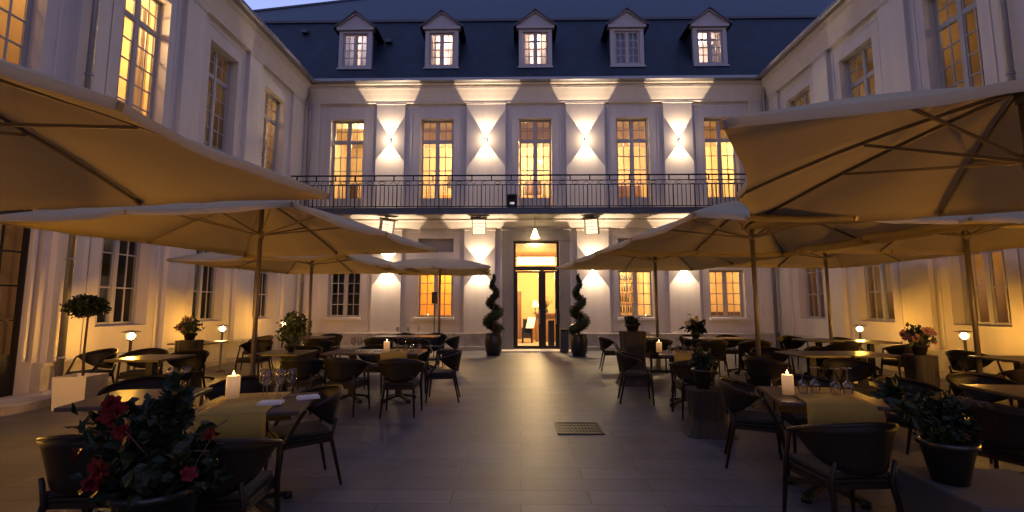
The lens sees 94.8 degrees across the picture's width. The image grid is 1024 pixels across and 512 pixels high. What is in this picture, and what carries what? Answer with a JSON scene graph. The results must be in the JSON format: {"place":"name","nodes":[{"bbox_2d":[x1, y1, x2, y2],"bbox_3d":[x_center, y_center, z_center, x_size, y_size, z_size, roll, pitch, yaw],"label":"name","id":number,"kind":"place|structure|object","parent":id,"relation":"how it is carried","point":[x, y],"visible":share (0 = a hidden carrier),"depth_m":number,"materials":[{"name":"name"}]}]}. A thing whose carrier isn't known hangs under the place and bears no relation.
{"place":"outdoors","nodes":[
{"label":"outdoors","id":0,"kind":"place"},
{"bbox_2d":[64,369,233,511],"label":"flowering plant","id":1,"kind":"object","parent":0,"point":[149,467],"visible":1,"depth_m":2.20,"materials":[{"name":"green plant"}]},
{"bbox_2d":[244,0,334,9],"label":"sky","id":2,"kind":"structure","parent":0,"point":[254,4],"materials":[{"name":"blue"}]},
{"bbox_2d":[0,350,1023,511],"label":"courtyard paving","id":3,"kind":"structure","parent":0,"point":[491,441],"depth_m":4.69,"materials":[{"name":"stone"}]},
{"bbox_2d":[35,434,109,511],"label":"armchair","id":4,"kind":"object","parent":3,"relation":"on","point":[60,467],"visible":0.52,"depth_m":2.52,"materials":[{"name":"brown wood"}]},
{"bbox_2d":[51,293,111,410],"bbox_3d":[-6.253,1.362,6.851,0.593,1.642,0.608,1,-6,-7],"label":"standard tree","id":5,"kind":"object","parent":3,"relation":"on","point":[72,388],"visible":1,"depth_m":6.73,"materials":[{"name":"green plant"}]},
{"bbox_2d":[65,348,118,382],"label":"armchair","id":6,"kind":"object","parent":3,"relation":"on","point":[96,358],"visible":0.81,"depth_m":7.54,"materials":[{"name":"brown wicker"}]},
{"bbox_2d":[53,387,212,511],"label":"bistro table","id":7,"kind":"object","parent":3,"relation":"on","point":[92,403],"visible":0.14,"depth_m":3.61,"materials":[{"name":"brown wood"}]},
{"bbox_2d":[94,375,183,433],"bbox_3d":[-3.485,1.541,4.412,0.654,0.774,0.548,2,-6,-19],"label":"armchair","id":8,"kind":"object","parent":3,"relation":"on","point":[145,382],"visible":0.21,"depth_m":4.60,"materials":[{"name":"brown wicker"}]},
{"bbox_2d":[115,348,168,381],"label":"armchair","id":9,"kind":"object","parent":3,"relation":"on","point":[134,372],"visible":0.5,"depth_m":7.51,"materials":[{"name":"brown wicker"}]},
{"bbox_2d":[104,354,194,410],"bbox_3d":[-4.985,1.772,6.487,0.720,0.750,0.720,0,-6,1],"label":"bistro table","id":10,"kind":"object","parent":3,"relation":"on","point":[151,360],"visible":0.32,"depth_m":6.46,"materials":[{"name":"brown wood"}]},
{"bbox_2d":[0,60,330,210],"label":"parasol","id":11,"kind":"object","parent":3,"relation":"on","point":[64,144],"visible":1,"depth_m":3.92,"materials":[{"name":"beige fabric"}]},
{"bbox_2d":[158,349,209,398],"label":"armchair","id":12,"kind":"object","parent":3,"relation":"on","point":[197,361],"visible":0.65,"depth_m":7.40,"materials":[{"name":"brown wicker"}]},
{"bbox_2d":[173,340,203,387],"bbox_3d":[-5.606,1.893,8.144,0.396,0.860,0.374,0,-6,1],"label":"planter pedestal","id":13,"kind":"object","parent":3,"relation":"on","point":[180,345],"visible":0.26,"depth_m":8.03,"materials":[{"name":"wood"}]},
{"bbox_2d":[173,315,205,340],"bbox_3d":[-5.630,1.247,8.212,0.447,0.440,0.451,0,-6,1],"label":"flowering plant","id":14,"kind":"object","parent":13,"relation":"on","point":[184,326],"visible":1,"depth_m":8.12,"materials":[{"name":"green plant"}]},
{"bbox_2d":[0,200,437,374],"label":"parasol","id":15,"kind":"object","parent":3,"relation":"on","point":[259,229],"visible":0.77,"depth_m":7.24,"materials":[{"name":"beige fabric"}]},
{"bbox_2d":[189,438,284,511],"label":"armchair","id":16,"kind":"object","parent":3,"relation":"on","point":[252,483],"visible":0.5,"depth_m":2.52,"materials":[{"name":"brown wood"}]},
{"bbox_2d":[198,375,276,456],"bbox_3d":[-2.546,1.537,4.368,0.654,0.774,0.548,1,-6,-5],"label":"armchair","id":17,"kind":"object","parent":3,"relation":"on","point":[250,384],"visible":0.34,"depth_m":4.59,"materials":[{"name":"brown wicker"}]},
{"bbox_2d":[234,339,272,374],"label":"armchair","id":18,"kind":"object","parent":3,"relation":"on","point":[263,345],"visible":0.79,"depth_m":9.47,"materials":[{"name":"wicker"}]},
{"bbox_2d":[192,392,317,511],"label":"bistro table","id":19,"kind":"object","parent":3,"relation":"on","point":[291,405],"visible":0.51,"depth_m":3.31,"materials":[{"name":"brown wood"}]},
{"bbox_2d":[194,391,291,438],"bbox_3d":[-1.919,1.176,3.429,0.420,0.228,0.766,1,-6,-13],"label":"table runner","id":20,"kind":"object","parent":19,"relation":"on","point":[237,424],"visible":0.72,"depth_m":3.10,"materials":[{"name":"yellow fabric"}]},
{"bbox_2d":[225,372,240,398],"bbox_3d":[-2.116,0.975,3.574,0.095,0.206,0.095,0,-6,1],"label":"pillar candle","id":21,"kind":"object","parent":20,"relation":"on","point":[232,390],"visible":1,"depth_m":3.54,"materials":[{"name":"beige wax"}]},
{"bbox_2d":[248,350,317,391],"bbox_3d":[-3.492,1.849,7.207,0.720,0.750,0.720,0,-6,1],"label":"bistro table","id":22,"kind":"object","parent":3,"relation":"on","point":[281,353],"visible":0.34,"depth_m":7.16,"materials":[{"name":"black metal"}]},
{"bbox_2d":[166,252,419,368],"bbox_3d":[-4.708,1.144,10.974,3.929,2.950,3.929,-1,-6,9],"label":"parasol","id":23,"kind":"object","parent":3,"relation":"on","point":[346,264],"visible":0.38,"depth_m":11.29,"materials":[{"name":"beige fabric"}]},
{"bbox_2d":[275,310,311,349],"bbox_3d":[-5.803,2.100,12.525,0.928,1.376,0.906,3,-7,-27],"label":"potted shrub","id":24,"kind":"object","parent":3,"relation":"on","point":[292,326],"visible":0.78,"depth_m":12.42,"materials":[{"name":"green plant"}]},
{"bbox_2d":[279,357,325,414],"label":"armchair","id":25,"kind":"object","parent":3,"relation":"on","point":[308,369],"visible":0.76,"depth_m":6.42,"materials":[{"name":"brown wicker"}]},
{"bbox_2d":[264,383,343,484],"bbox_3d":[-1.716,1.491,3.940,0.548,0.774,0.654,5,-8,-37],"label":"armchair","id":26,"kind":"object","parent":3,"relation":"on","point":[298,432],"visible":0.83,"depth_m":3.85,"materials":[{"name":"brown wicker"}]},
{"bbox_2d":[303,339,334,358],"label":"armchair","id":27,"kind":"object","parent":3,"relation":"on","point":[325,344],"visible":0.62,"depth_m":9.97,"materials":[{"name":"wicker"}]},
{"bbox_2d":[322,358,369,416],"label":"armchair","id":28,"kind":"object","parent":3,"relation":"on","point":[345,373],"visible":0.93,"depth_m":6.30,"materials":[{"name":"brown wicker"}]},
{"bbox_2d":[321,349,382,402],"bbox_3d":[-2.490,1.863,7.339,0.720,0.750,0.720,0,-6,1],"label":"bistro table","id":29,"kind":"object","parent":3,"relation":"on","point":[352,353],"visible":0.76,"depth_m":7.26,"materials":[{"name":"black metal"}]},
{"bbox_2d":[358,344,391,393],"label":"armchair","id":30,"kind":"object","parent":3,"relation":"on","point":[374,368],"visible":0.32,"depth_m":8.29,"materials":[{"name":"wicker"}]},
{"bbox_2d":[370,349,426,403],"bbox_3d":[-1.750,1.861,7.326,0.720,0.750,0.720,0,-6,1],"label":"bistro table","id":31,"kind":"object","parent":3,"relation":"on","point":[399,393],"visible":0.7,"depth_m":7.19,"materials":[{"name":"wood"}]},
{"bbox_2d":[380,349,417,359],"bbox_3d":[-1.750,1.594,7.354,0.400,0.228,0.766,0,-6,1],"label":"table runner","id":32,"kind":"object","parent":31,"relation":"on","point":[394,353],"visible":0.58,"depth_m":7.00,"materials":[{"name":"yellow fabric"}]},
{"bbox_2d":[377,358,425,418],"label":"armchair","id":33,"kind":"object","parent":3,"relation":"on","point":[400,373],"visible":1,"depth_m":6.22,"materials":[{"name":"brown wicker"}]},
{"bbox_2d":[398,344,432,392],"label":"armchair","id":34,"kind":"object","parent":3,"relation":"on","point":[424,357],"visible":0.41,"depth_m":8.34,"materials":[{"name":"wicker"}]},
{"bbox_2d":[376,258,490,359],"bbox_3d":[-2.020,1.446,13.108,2.869,2.800,2.869,0,-6,-2],"label":"parasol","id":35,"kind":"object","parent":3,"relation":"on","point":[442,266],"visible":0.91,"depth_m":12.73,"materials":[{"name":"beige fabric"}]},
{"bbox_2d":[425,349,462,402],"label":"armchair","id":36,"kind":"object","parent":3,"relation":"on","point":[451,359],"visible":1,"depth_m":7.17,"materials":[{"name":"brown wicker"}]},
{"bbox_2d":[482,274,504,355],"bbox_3d":[-0.559,1.746,14.178,0.703,2.431,0.746,0,-6,1],"label":"spiral topiary","id":37,"kind":"object","parent":3,"relation":"on","point":[493,343],"visible":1,"depth_m":14.01,"materials":[{"name":"green plant"}]},
{"bbox_2d":[253,0,833,350],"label":"building","id":38,"kind":"structure","parent":3,"relation":"on","point":[535,92],"depth_m":16.45,"materials":[{"name":"beige stone"}]},
{"bbox_2d":[329,274,360,316],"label":"window","id":39,"kind":"structure","parent":38,"relation":"in","point":[346,283],"depth_m":16.18,"materials":[{"name":"paint"}]},
{"bbox_2d":[331,121,363,207],"bbox_3d":[-5.797,-3.108,16.706,1.120,3.420,0.082,0,-6,1],"label":"french window","id":40,"kind":"structure","parent":38,"relation":"in","point":[349,142],"depth_m":16.70,"materials":[{"name":"paint"}]},
{"bbox_2d":[418,275,452,316],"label":"window","id":41,"kind":"structure","parent":38,"relation":"in","point":[435,283],"depth_m":16.13,"materials":[{"name":"paint"}]},
{"bbox_2d":[421,121,453,207],"bbox_3d":[-2.632,-3.114,16.651,1.130,3.420,0.082,0,-6,1],"label":"french window","id":42,"kind":"structure","parent":38,"relation":"in","point":[437,170],"depth_m":16.65,"materials":[{"name":"paint"}]},
{"bbox_2d":[470,216,487,234],"bbox_3d":[-1.083,-0.997,15.474,0.554,0.632,0.463,0,-6,1],"label":"hanging lantern","id":43,"kind":"object","parent":38,"relation":"hanging from","point":[478,224],"visible":1,"depth_m":15.52,"materials":[{"name":"glass"}]},
{"bbox_2d":[516,271,540,348],"bbox_3d":[0.544,1.810,15.904,0.830,2.610,0.092,0,-6,1],"label":"door","id":44,"kind":"structure","parent":38,"relation":"in","point":[517,347],"depth_m":15.88,"materials":[{"name":"brown metal"}]},
{"bbox_2d":[519,120,551,205],"bbox_3d":[0.822,-3.120,16.591,1.120,3.420,0.082,0,-6,1],"label":"french window","id":45,"kind":"structure","parent":38,"relation":"in","point":[527,201],"depth_m":16.60,"materials":[{"name":"paint"}]},
{"bbox_2d":[544,271,556,348],"bbox_3d":[1.299,1.808,15.891,0.440,2.610,0.092,0,-6,1],"label":"door","id":46,"kind":"structure","parent":38,"relation":"in","point":[545,347],"depth_m":15.88,"materials":[{"name":"brown metal"}]},
{"bbox_2d":[581,216,600,234],"bbox_3d":[2.601,-1.004,15.413,0.554,0.632,0.463,-3,-7,23],"label":"hanging lantern","id":47,"kind":"object","parent":38,"relation":"hanging from","point":[591,224],"visible":1,"depth_m":15.45,"materials":[{"name":"glass"}]},
{"bbox_2d":[616,120,648,206],"bbox_3d":[4.212,-3.126,16.532,1.100,3.420,0.082,0,-6,1],"label":"french window","id":48,"kind":"structure","parent":38,"relation":"in","point":[621,200],"depth_m":16.53,"materials":[{"name":"paint"}]},
{"bbox_2d":[618,271,652,316],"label":"window","id":49,"kind":"structure","parent":38,"relation":"in","point":[635,304],"depth_m":16.02,"materials":[{"name":"paint"}]},
{"bbox_2d":[704,119,737,206],"bbox_3d":[7.266,-3.132,16.479,1.090,3.420,0.082,0,-6,1],"label":"french window","id":50,"kind":"structure","parent":38,"relation":"in","point":[718,139],"depth_m":16.47,"materials":[{"name":"paint"}]},
{"bbox_2d":[709,270,742,316],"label":"window","id":51,"kind":"structure","parent":38,"relation":"in","point":[724,293],"depth_m":15.97,"materials":[{"name":"paint"}]},
{"bbox_2d":[567,274,590,356],"bbox_3d":[1.980,1.718,13.944,0.716,2.438,0.727,0,-6,1],"label":"spiral topiary","id":52,"kind":"object","parent":3,"relation":"on","point":[579,343],"visible":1,"depth_m":13.76,"materials":[{"name":"green plant"}]},
{"bbox_2d":[554,422,604,434],"bbox_3d":[0.791,2.049,5.612,0.540,0.011,0.540,0,-6,1],"label":"drain grate","id":53,"kind":"object","parent":3,"relation":"on","point":[578,428],"visible":1,"depth_m":5.58,"materials":[{"name":"black metal"}]},
{"bbox_2d":[598,336,619,370],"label":"armchair","id":54,"kind":"object","parent":3,"relation":"on","point":[605,343],"visible":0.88,"depth_m":10.60,"materials":[{"name":"wicker"}]},
{"bbox_2d":[615,331,650,386],"bbox_3d":[2.278,1.909,8.859,0.621,0.980,0.522,0,-6,-4],"label":"planter pedestal","id":55,"kind":"object","parent":3,"relation":"on","point":[633,342],"visible":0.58,"depth_m":8.71,"materials":[{"name":"brown wood"}]},
{"bbox_2d":[615,350,654,405],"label":"armchair","id":56,"kind":"object","parent":3,"relation":"on","point":[626,361],"visible":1,"depth_m":7.06,"materials":[{"name":"brown wicker"}]},
{"bbox_2d":[646,339,672,373],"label":"armchair","id":57,"kind":"object","parent":3,"relation":"on","point":[651,348],"visible":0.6,"depth_m":9.92,"materials":[{"name":"wicker"}]},
{"bbox_2d":[556,250,789,372],"bbox_3d":[3.310,1.059,10.792,3.870,3.080,3.870,1,-6,-7],"label":"parasol","id":58,"kind":"object","parent":3,"relation":"on","point":[665,262],"visible":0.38,"depth_m":11.86,"materials":[{"name":"beige fabric"}]},
{"bbox_2d":[669,360,719,420],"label":"armchair","id":59,"kind":"object","parent":3,"relation":"on","point":[683,372],"visible":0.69,"depth_m":6.12,"materials":[{"name":"brown wicker"}]},
{"bbox_2d":[682,337,725,373],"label":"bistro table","id":60,"kind":"object","parent":3,"relation":"on","point":[705,338],"visible":0.38,"depth_m":10.26,"materials":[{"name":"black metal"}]},
{"bbox_2d":[680,313,707,337],"bbox_3d":[4.023,1.537,10.395,0.525,0.546,0.493,4,-8,-36],"label":"flowering plant","id":61,"kind":"object","parent":60,"relation":"on","point":[695,327],"visible":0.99,"depth_m":10.32,"materials":[{"name":"green plant"}]},
{"bbox_2d":[679,386,738,439],"bbox_3d":[2.248,1.784,5.423,0.571,0.500,0.522,-1,-6,7],"label":"planter pedestal","id":62,"kind":"object","parent":3,"relation":"on","point":[707,418],"visible":0.84,"depth_m":5.26,"materials":[{"name":"brown wood"}]},
{"bbox_2d":[688,347,715,388],"bbox_3d":[2.228,1.304,5.518,0.295,0.475,0.332,0,-6,1],"label":"potted plant","id":63,"kind":"object","parent":62,"relation":"on","point":[701,362],"visible":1,"depth_m":5.45,"materials":[{"name":"green plant"}]},
{"bbox_2d":[696,340,729,377],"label":"armchair","id":64,"kind":"object","parent":3,"relation":"on","point":[718,348],"visible":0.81,"depth_m":9.48,"materials":[{"name":"wicker"}]},
{"bbox_2d":[717,377,789,475],"bbox_3d":[2.221,1.539,4.389,0.548,0.774,0.654,-3,-7,23],"label":"armchair","id":65,"kind":"object","parent":3,"relation":"on","point":[737,396],"visible":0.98,"depth_m":4.25,"materials":[{"name":"brown wicker"}]},
{"bbox_2d":[738,340,771,377],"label":"armchair","id":66,"kind":"object","parent":3,"relation":"on","point":[747,346],"visible":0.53,"depth_m":9.49,"materials":[{"name":"wicker"}]},
{"bbox_2d":[742,356,792,411],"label":"armchair","id":67,"kind":"object","parent":3,"relation":"on","point":[761,371],"visible":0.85,"depth_m":6.36,"materials":[{"name":"brown wicker"}]},
{"bbox_2d":[750,346,795,395],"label":"armchair","id":68,"kind":"object","parent":3,"relation":"on","point":[767,352],"visible":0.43,"depth_m":7.96,"materials":[{"name":"wicker"}]},
{"bbox_2d":[777,335,808,368],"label":"armchair","id":69,"kind":"object","parent":3,"relation":"on","point":[787,343],"visible":0.62,"depth_m":10.90,"materials":[{"name":"wicker"}]},
{"bbox_2d":[594,201,1006,407],"bbox_3d":[3.727,0.677,7.205,3.930,3.080,3.930,1,-6,-6],"label":"parasol","id":70,"kind":"object","parent":3,"relation":"on","point":[716,228],"visible":0.59,"depth_m":7.58,"materials":[{"name":"beige fabric"}]},
{"bbox_2d":[771,374,847,452],"bbox_3d":[2.838,1.548,4.473,0.654,0.774,0.548,-1,-6,11],"label":"armchair","id":71,"kind":"object","parent":3,"relation":"on","point":[794,419],"visible":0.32,"depth_m":4.60,"materials":[{"name":"brown wicker"}]},
{"bbox_2d":[774,351,851,375],"bbox_3d":[4.476,1.829,7.019,0.720,0.750,0.720,0,-6,1],"label":"bistro table","id":72,"kind":"object","parent":3,"relation":"on","point":[810,356],"visible":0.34,"depth_m":6.99,"materials":[{"name":"black metal"}]},
{"bbox_2d":[758,386,891,509],"bbox_3d":[2.427,1.473,3.683,0.720,0.750,0.720,-2,-6,15],"label":"bistro table","id":73,"kind":"object","parent":3,"relation":"on","point":[780,398],"visible":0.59,"depth_m":3.55,"materials":[{"name":"black metal"}]},
{"bbox_2d":[777,386,877,424],"bbox_3d":[2.447,1.206,3.711,0.440,0.228,0.766,-2,-6,15],"label":"table runner","id":74,"kind":"object","parent":73,"relation":"on","point":[825,406],"visible":0.73,"depth_m":3.40,"materials":[{"name":"yellow fabric"}]},
{"bbox_2d":[781,371,793,394],"bbox_3d":[2.187,1.000,3.737,0.085,0.191,0.085,0,-6,1],"label":"pillar candle","id":75,"kind":"object","parent":74,"relation":"on","point":[787,379],"visible":1,"depth_m":3.70,"materials":[{"name":"beige wax"}]},
{"bbox_2d":[803,346,852,382],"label":"armchair","id":76,"kind":"object","parent":3,"relation":"on","point":[821,370],"visible":0.23,"depth_m":7.99,"materials":[{"name":"wicker"}]},
{"bbox_2d":[782,422,903,511],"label":"armchair","id":77,"kind":"object","parent":3,"relation":"on","point":[852,457],"visible":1,"depth_m":2.83,"materials":[{"name":"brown wood"}]},
{"bbox_2d":[718,250,979,343],"bbox_3d":[6.880,1.000,10.233,3.431,3.080,3.431,0,-6,-3],"label":"parasol","id":78,"kind":"object","parent":3,"relation":"on","point":[825,261],"visible":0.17,"depth_m":11.03,"materials":[{"name":"beige fabric"}]},
{"bbox_2d":[823,357,889,413],"bbox_3d":[4.360,1.712,6.019,0.654,0.774,0.548,0,-6,3],"label":"armchair","id":79,"kind":"object","parent":3,"relation":"on","point":[860,370],"visible":0.77,"depth_m":6.19,"materials":[{"name":"brown wicker"}]},
{"bbox_2d":[823,351,902,402],"bbox_3d":[5.226,1.827,7.006,0.720,0.750,0.720,0,-6,1],"label":"bistro table","id":80,"kind":"object","parent":3,"relation":"on","point":[862,355],"visible":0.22,"depth_m":6.96,"materials":[{"name":"wood"}]},
{"bbox_2d":[718,79,1023,229],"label":"parasol","id":81,"kind":"object","parent":3,"relation":"on","point":[917,154],"visible":0.98,"depth_m":4.08,"materials":[{"name":"beige fabric"}]},
{"bbox_2d":[845,340,902,380],"bbox_3d":[7.219,2.088,9.457,0.720,0.750,0.720,0,-6,1],"label":"bistro table","id":82,"kind":"object","parent":3,"relation":"on","point":[870,344],"visible":0.64,"depth_m":9.39,"materials":[{"name":"black metal"}]},
{"bbox_2d":[881,344,917,376],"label":"armchair","id":83,"kind":"object","parent":3,"relation":"on","point":[900,350],"visible":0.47,"depth_m":8.61,"materials":[{"name":"wicker"}]},
{"bbox_2d":[793,211,1023,406],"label":"parasol","id":84,"kind":"object","parent":3,"relation":"on","point":[968,242],"visible":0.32,"depth_m":7.70,"materials":[{"name":"beige fabric"}]},
{"bbox_2d":[877,375,947,454],"bbox_3d":[3.782,1.538,4.384,0.654,0.774,0.548,3,-7,-24],"label":"armchair","id":85,"kind":"object","parent":3,"relation":"on","point":[919,386],"visible":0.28,"depth_m":4.58,"materials":[{"name":"brown wicker"}]},
{"bbox_2d":[903,354,941,405],"bbox_3d":[5.667,1.759,6.502,0.352,0.780,0.330,0,-6,1],"label":"planter pedestal","id":86,"kind":"object","parent":3,"relation":"on","point":[923,368],"visible":0.39,"depth_m":6.39,"materials":[{"name":"brown wood"}]},
{"bbox_2d":[899,322,937,354],"bbox_3d":[5.661,1.147,6.558,0.407,0.448,0.364,2,-6,-16],"label":"flowering plant","id":87,"kind":"object","parent":86,"relation":"on","point":[919,336],"visible":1,"depth_m":6.50,"materials":[{"name":"pink plant"}]},
{"bbox_2d":[895,466,1023,511],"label":"planter box","id":88,"kind":"object","parent":3,"relation":"on","point":[988,490],"visible":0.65,"depth_m":2.64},
{"bbox_2d":[869,373,994,487],"bbox_3d":[2.442,0.993,2.738,0.616,0.605,0.363,0,-6,1],"label":"potted plant","id":89,"kind":"object","parent":88,"relation":"on","point":[949,450],"visible":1,"depth_m":2.66,"materials":[{"name":"green plant"}]},
{"bbox_2d":[945,350,1009,403],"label":"armchair","id":90,"kind":"object","parent":3,"relation":"on","point":[959,360],"visible":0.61,"depth_m":7.31,"materials":[{"name":"brown wicker"}]},
{"bbox_2d":[945,371,1021,463],"bbox_3d":[4.707,1.566,4.640,0.654,0.774,0.548,-1,-6,5],"label":"armchair","id":91,"kind":"object","parent":3,"relation":"on","point":[954,380],"visible":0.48,"depth_m":4.84,"materials":[{"name":"brown wicker"}]},
{"bbox_2d":[959,399,1023,468],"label":"armchair","id":92,"kind":"object","parent":3,"relation":"on","point":[1002,437],"visible":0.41,"depth_m":3.33,"materials":[{"name":"brown wicker"}]},
{"bbox_2d":[959,384,1023,474],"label":"bistro table","id":93,"kind":"object","parent":3,"relation":"on","point":[1014,391],"visible":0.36,"depth_m":4.02,"materials":[{"name":"black metal"}]},
{"bbox_2d":[968,355,1023,408],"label":"bistro table","id":94,"kind":"object","parent":3,"relation":"on","point":[1017,362],"visible":0.45,"depth_m":6.34,"materials":[{"name":"wood"}]},
{"bbox_2d":[996,368,1023,405],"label":"armchair","id":95,"kind":"object","parent":3,"relation":"on","point":[1016,375],"visible":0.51,"depth_m":5.55,"materials":[{"name":"wicker"}]},
{"label":"ground","id":96,"kind":"structure","parent":0,"visible":0},
{"bbox_2d":[0,0,314,416],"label":"wing building","id":97,"kind":"structure","parent":96,"relation":"on","point":[235,78],"depth_m":10.13,"materials":[{"name":"white paint"}]},
{"bbox_2d":[0,0,32,66],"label":"window","id":98,"kind":"structure","parent":97,"relation":"in","point":[26,21],"depth_m":7.48,"materials":[{"name":"paint"}]},
{"bbox_2d":[0,210,32,397],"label":"french window","id":99,"kind":"structure","parent":97,"relation":"in","point":[7,362],"depth_m":7.35,"materials":[{"name":"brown wood"}]},
{"bbox_2d":[95,238,140,325],"bbox_3d":[-7.751,-0.046,9.193,0.082,2.780,1.140,0,-6,1],"label":"window","id":100,"kind":"structure","parent":97,"relation":"in","point":[111,292],"depth_m":9.18,"materials":[{"name":"paint"}]},
{"bbox_2d":[116,0,160,118],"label":"window","id":101,"kind":"structure","parent":97,"relation":"in","point":[135,17],"depth_m":9.72,"materials":[{"name":"paint"}]},
{"bbox_2d":[192,250,215,321],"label":"window","id":102,"kind":"structure","parent":97,"relation":"in","point":[198,291],"depth_m":11.67,"materials":[{"name":"paint"}]},
{"bbox_2d":[204,47,229,151],"bbox_3d":[-7.707,-3.840,12.101,0.082,3.000,1.120,0,-6,1],"label":"window","id":103,"kind":"structure","parent":97,"relation":"in","point":[214,80],"depth_m":12.26,"materials":[{"name":"paint"}]},
{"bbox_2d":[261,92,277,170],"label":"window","id":104,"kind":"structure","parent":97,"relation":"in","point":[267,119],"depth_m":14.82,"materials":[{"name":"paint"}]},
{"bbox_2d":[757,0,1023,379],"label":"wing building","id":105,"kind":"structure","parent":96,"relation":"on","point":[838,49],"depth_m":10.63,"materials":[{"name":"white paint"}]},
{"bbox_2d":[805,268,824,318],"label":"window","id":106,"kind":"structure","parent":105,"relation":"in","point":[818,279],"depth_m":14.11,"materials":[{"name":"paint"}]},
{"bbox_2d":[848,43,875,97],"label":"window","id":107,"kind":"structure","parent":105,"relation":"in","point":[866,74],"depth_m":12.17,"materials":[{"name":"paint"}]},
{"bbox_2d":[864,263,894,321],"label":"window","id":108,"kind":"structure","parent":105,"relation":"in","point":[882,269],"depth_m":11.60,"materials":[{"name":"paint"}]},
{"bbox_2d":[933,0,984,87],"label":"window","id":109,"kind":"structure","parent":105,"relation":"in","point":[961,14],"depth_m":9.48,"materials":[{"name":"paint"}]},
{"bbox_2d":[959,250,1011,326],"bbox_3d":[9.066,-0.069,8.986,0.082,2.780,1.110,0,-6,1],"label":"window","id":110,"kind":"structure","parent":105,"relation":"in","point":[990,287],"depth_m":8.92,"materials":[{"name":"paint"}]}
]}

